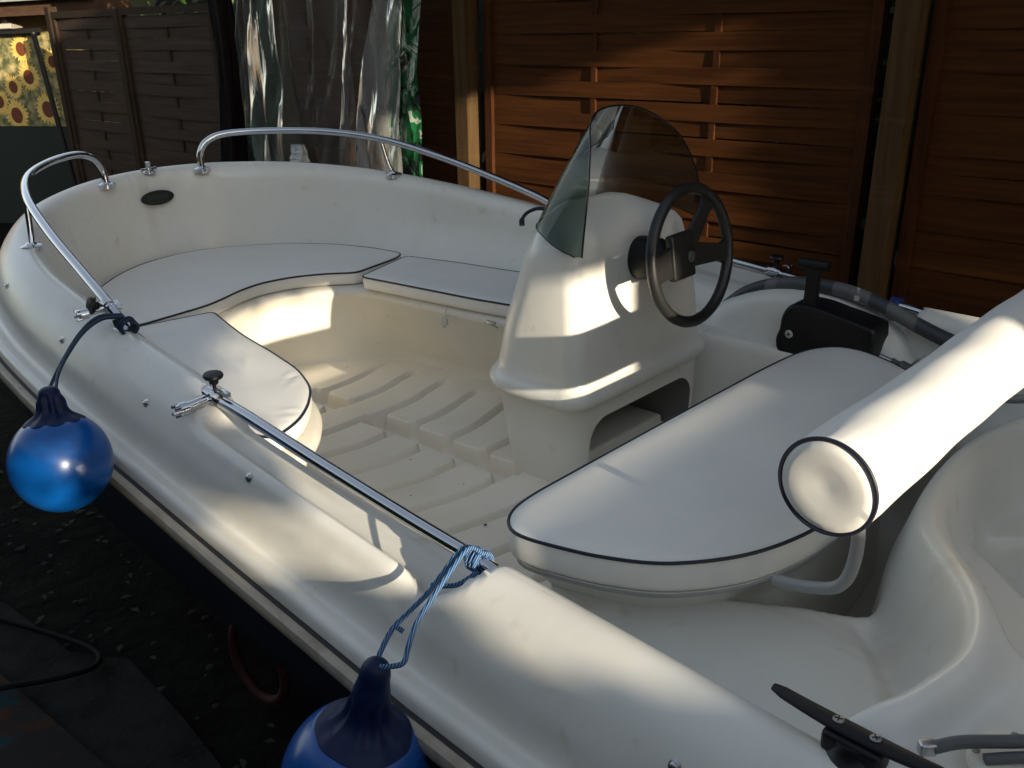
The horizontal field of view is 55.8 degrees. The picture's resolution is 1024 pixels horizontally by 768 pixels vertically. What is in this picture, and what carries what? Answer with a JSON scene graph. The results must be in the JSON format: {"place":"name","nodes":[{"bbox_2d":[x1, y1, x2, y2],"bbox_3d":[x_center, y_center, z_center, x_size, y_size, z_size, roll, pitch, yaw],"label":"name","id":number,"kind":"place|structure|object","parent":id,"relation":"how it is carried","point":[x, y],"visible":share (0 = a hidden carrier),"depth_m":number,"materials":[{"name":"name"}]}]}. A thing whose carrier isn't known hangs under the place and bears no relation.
{"place":"outdoors","nodes":[
{"label":"outdoors","id":0,"kind":"place"},
{"bbox_2d":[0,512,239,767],"bbox_3d":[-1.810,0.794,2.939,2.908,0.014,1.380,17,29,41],"label":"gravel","id":1,"kind":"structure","parent":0,"point":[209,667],"depth_m":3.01,"materials":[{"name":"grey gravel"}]},
{"bbox_2d":[0,223,325,767],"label":"ground","id":2,"kind":"structure","parent":0,"point":[232,729],"depth_m":3.03,"materials":[{"name":"soil"}]},
{"bbox_2d":[0,126,99,222],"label":"dark board","id":3,"kind":"object","parent":2,"relation":"on","point":[23,149],"visible":0.33,"depth_m":8.71,"materials":[{"name":"black"}]},
{"bbox_2d":[0,31,134,125],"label":"sunflower screen","id":4,"kind":"object","parent":3,"relation":"on","point":[24,99],"visible":0.48,"depth_m":8.37,"materials":[{"name":"yellow fabric"}]},
{"bbox_2d":[30,32,76,186],"bbox_3d":[-3.886,-2.153,8.337,0.183,1.664,0.044,6,23,20],"label":"screen post","id":5,"kind":"object","parent":2,"relation":"on","point":[52,102],"visible":0.66,"depth_m":8.24,"materials":[{"name":"black metal"}]},
{"bbox_2d":[0,28,41,33],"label":"screen lintel","id":6,"kind":"structure","parent":5,"relation":"attached to","point":[17,31],"depth_m":8.10,"materials":[{"name":"grey wood"}]},
{"bbox_2d":[44,7,81,184],"bbox_3d":[-3.464,-1.991,7.639,0.152,1.840,0.070,17,29,41],"label":"fence post","id":7,"kind":"object","parent":2,"relation":"on","point":[47,10],"visible":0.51,"depth_m":7.47,"materials":[{"name":"brown wood"}]},
{"bbox_2d":[0,0,131,31],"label":"neighbour house","id":8,"kind":"structure","parent":2,"relation":"on","point":[26,14],"depth_m":7.80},
{"bbox_2d":[0,17,22,28],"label":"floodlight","id":9,"kind":"object","parent":8,"relation":"attached to","point":[9,22],"visible":1,"depth_m":8.10,"materials":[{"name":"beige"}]},
{"bbox_2d":[0,602,221,767],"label":"tarpaulin","id":10,"kind":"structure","parent":2,"relation":"on","point":[112,712],"depth_m":2.62,"materials":[{"name":"plastic"}]},
{"bbox_2d":[0,616,102,690],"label":"cable","id":11,"kind":"object","parent":10,"relation":"on","point":[96,653],"visible":1,"depth_m":2.74,"materials":[{"name":"black plastic"}]},
{"bbox_2d":[0,674,108,767],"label":"painted board","id":12,"kind":"object","parent":10,"relation":"on","point":[33,734],"visible":1,"depth_m":2.45,"materials":[{"name":"paint"}]},
{"bbox_2d":[112,9,142,169],"bbox_3d":[-2.672,-1.720,6.919,0.131,1.800,0.050,17,29,41],"label":"fence post","id":13,"kind":"object","parent":2,"relation":"on","point":[126,84],"visible":0.34,"depth_m":6.74,"materials":[{"name":"brown wood"}]},
{"bbox_2d":[50,8,137,182],"bbox_3d":[-3.060,-1.901,7.258,1.116,1.685,0.048,17,29,41],"label":"woven fence","id":14,"kind":"object","parent":13,"relation":"attached to","point":[88,55],"visible":0.7,"depth_m":7.16,"materials":[{"name":"brown wood"}]},
{"bbox_2d":[117,3,220,167],"bbox_3d":[-2.210,-1.635,6.491,1.286,1.685,0.048,17,29,41],"label":"woven fence","id":15,"kind":"object","parent":13,"relation":"attached to","point":[181,49],"visible":0.57,"depth_m":6.36,"materials":[{"name":"brown wood"}]},
{"bbox_2d":[0,471,275,767],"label":"fallen leaves","id":16,"kind":"object","parent":2,"relation":"on","point":[243,762],"visible":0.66,"depth_m":3.11,"materials":[{"name":"brown plant"}]},
{"bbox_2d":[207,0,247,161],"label":"tree","id":17,"kind":"object","parent":2,"relation":"on","point":[229,70],"visible":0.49,"depth_m":5.67,"materials":[{"name":"brown plant"}]},
{"bbox_2d":[228,624,290,705],"bbox_3d":[-0.658,0.719,2.515,0.229,0.267,0.028,13,27,35],"label":"red hoop","id":18,"kind":"object","parent":2,"relation":"on","point":[256,690],"visible":0.68,"depth_m":2.55,"materials":[{"name":"red plastic"}]},
{"bbox_2d":[236,0,457,183],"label":"woven fence","id":19,"kind":"object","parent":2,"relation":"on","point":[321,92],"visible":0.38,"depth_m":5.12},
{"bbox_2d":[452,0,482,189],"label":"fence post","id":20,"kind":"object","parent":2,"relation":"on","point":[466,42],"visible":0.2,"depth_m":4.44,"materials":[{"name":"brown wood"}]},
{"bbox_2d":[127,0,1023,298],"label":"fence","id":21,"kind":"object","parent":2,"relation":"on","point":[249,138],"visible":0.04,"depth_m":5.04,"materials":[{"name":"brown wood"}]},
{"bbox_2d":[482,0,890,284],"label":"woven fence","id":22,"kind":"object","parent":2,"relation":"on","point":[815,55],"visible":0.5,"depth_m":3.63,"materials":[{"name":"brown wood"}]},
{"bbox_2d":[857,0,933,297],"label":"fence post","id":23,"kind":"object","parent":2,"relation":"on","point":[907,52],"visible":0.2,"depth_m":3.16,"materials":[{"name":"brown wood"}]},
{"bbox_2d":[887,0,1023,320],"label":"woven fence","id":24,"kind":"object","parent":23,"relation":"attached to","point":[970,121],"visible":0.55,"depth_m":3.08,"materials":[{"name":"brown wood"}]},
{"bbox_2d":[0,104,1023,767],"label":"motorboat","id":25,"kind":"object","parent":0,"point":[884,628],"visible":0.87,"depth_m":1.95,"materials":[{"name":"white gelcoat fiberglass"},{"name":"stainless steel"},{"name":"white vinyl"}]},
{"bbox_2d":[6,313,139,512],"bbox_3d":[-0.919,0.061,2.043,0.196,0.297,0.471,-5,22,-5],"label":"fender","id":26,"kind":"object","parent":25,"relation":"hanging from","point":[60,457],"visible":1,"depth_m":1.87,"materials":[{"name":"blue plastic"}]},
{"bbox_2d":[137,312,311,449],"bbox_3d":[-0.717,-0.035,2.477,0.244,0.057,0.999,-16,26,-31],"label":"side cushion","id":27,"kind":"object","parent":25,"relation":"on","point":[267,385],"visible":0.75,"depth_m":2.44,"materials":[{"name":"white leather"}]},
{"bbox_2d":[94,243,400,325],"bbox_3d":[-0.986,-0.375,3.363,0.783,0.056,1.046,17,29,41],"label":"bow cushion","id":28,"kind":"object","parent":25,"relation":"on","point":[215,280],"visible":0.85,"depth_m":3.28,"materials":[{"name":"white leather"}]},
{"bbox_2d":[281,545,494,767],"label":"fender","id":29,"kind":"object","parent":25,"relation":"hanging from","point":[366,723],"visible":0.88,"depth_m":1.35,"materials":[{"name":"blue plastic"}]},
{"bbox_2d":[362,256,519,316],"bbox_3d":[-0.062,-0.304,3.075,0.967,0.056,0.347,11,26,31],"label":"side cushion","id":30,"kind":"object","parent":25,"relation":"on","point":[479,288],"visible":0.62,"depth_m":3.10,"materials":[{"name":"white leather"}]},
{"bbox_2d":[507,346,906,590],"bbox_3d":[0.509,0.132,1.875,0.448,0.068,1.143,17,29,41],"label":"helm cushion","id":31,"kind":"object","parent":25,"relation":"on","point":[690,498],"visible":0.73,"depth_m":1.67,"materials":[{"name":"white leather"}]},
{"bbox_3d":[0.120,-2.155,3.599,7.100,0.223,1.748,17,29,41],"label":"roof beam","id":32,"kind":"object","parent":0,"visible":0},
{"bbox_2d":[247,0,283,161],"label":"plastic sheet","id":33,"kind":"object","parent":32,"relation":"hanging from","point":[254,67],"visible":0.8,"depth_m":5.22,"materials":[{"name":"grey"}]},
{"bbox_2d":[235,0,380,161],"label":"plastic sheet","id":34,"kind":"object","parent":32,"relation":"hanging from","point":[293,81],"visible":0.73,"depth_m":5.16,"materials":[{"name":"grey"}]},
{"bbox_2d":[290,144,309,162],"bbox_3d":[-1.145,-1.177,5.218,0.234,0.220,0.114,17,29,41],"label":"plastic bundle","id":35,"kind":"object","parent":34,"relation":"attached to","point":[299,152],"visible":0.38,"depth_m":5.17,"materials":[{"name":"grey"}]},
{"bbox_2d":[340,0,350,165],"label":"plastic sheet","id":36,"kind":"object","parent":32,"relation":"hanging from","point":[344,51],"visible":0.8,"depth_m":4.73,"materials":[{"name":"grey"}]},
{"bbox_2d":[354,0,401,168],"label":"plastic sheet","id":37,"kind":"object","parent":32,"relation":"hanging from","point":[363,160],"visible":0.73,"depth_m":4.68,"materials":[{"name":"white"}]},
{"bbox_2d":[386,0,422,176],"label":"printed bag","id":38,"kind":"object","parent":32,"relation":"hanging from","point":[404,54],"visible":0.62,"depth_m":4.56,"materials":[{"name":"green plastic"}]}
]}

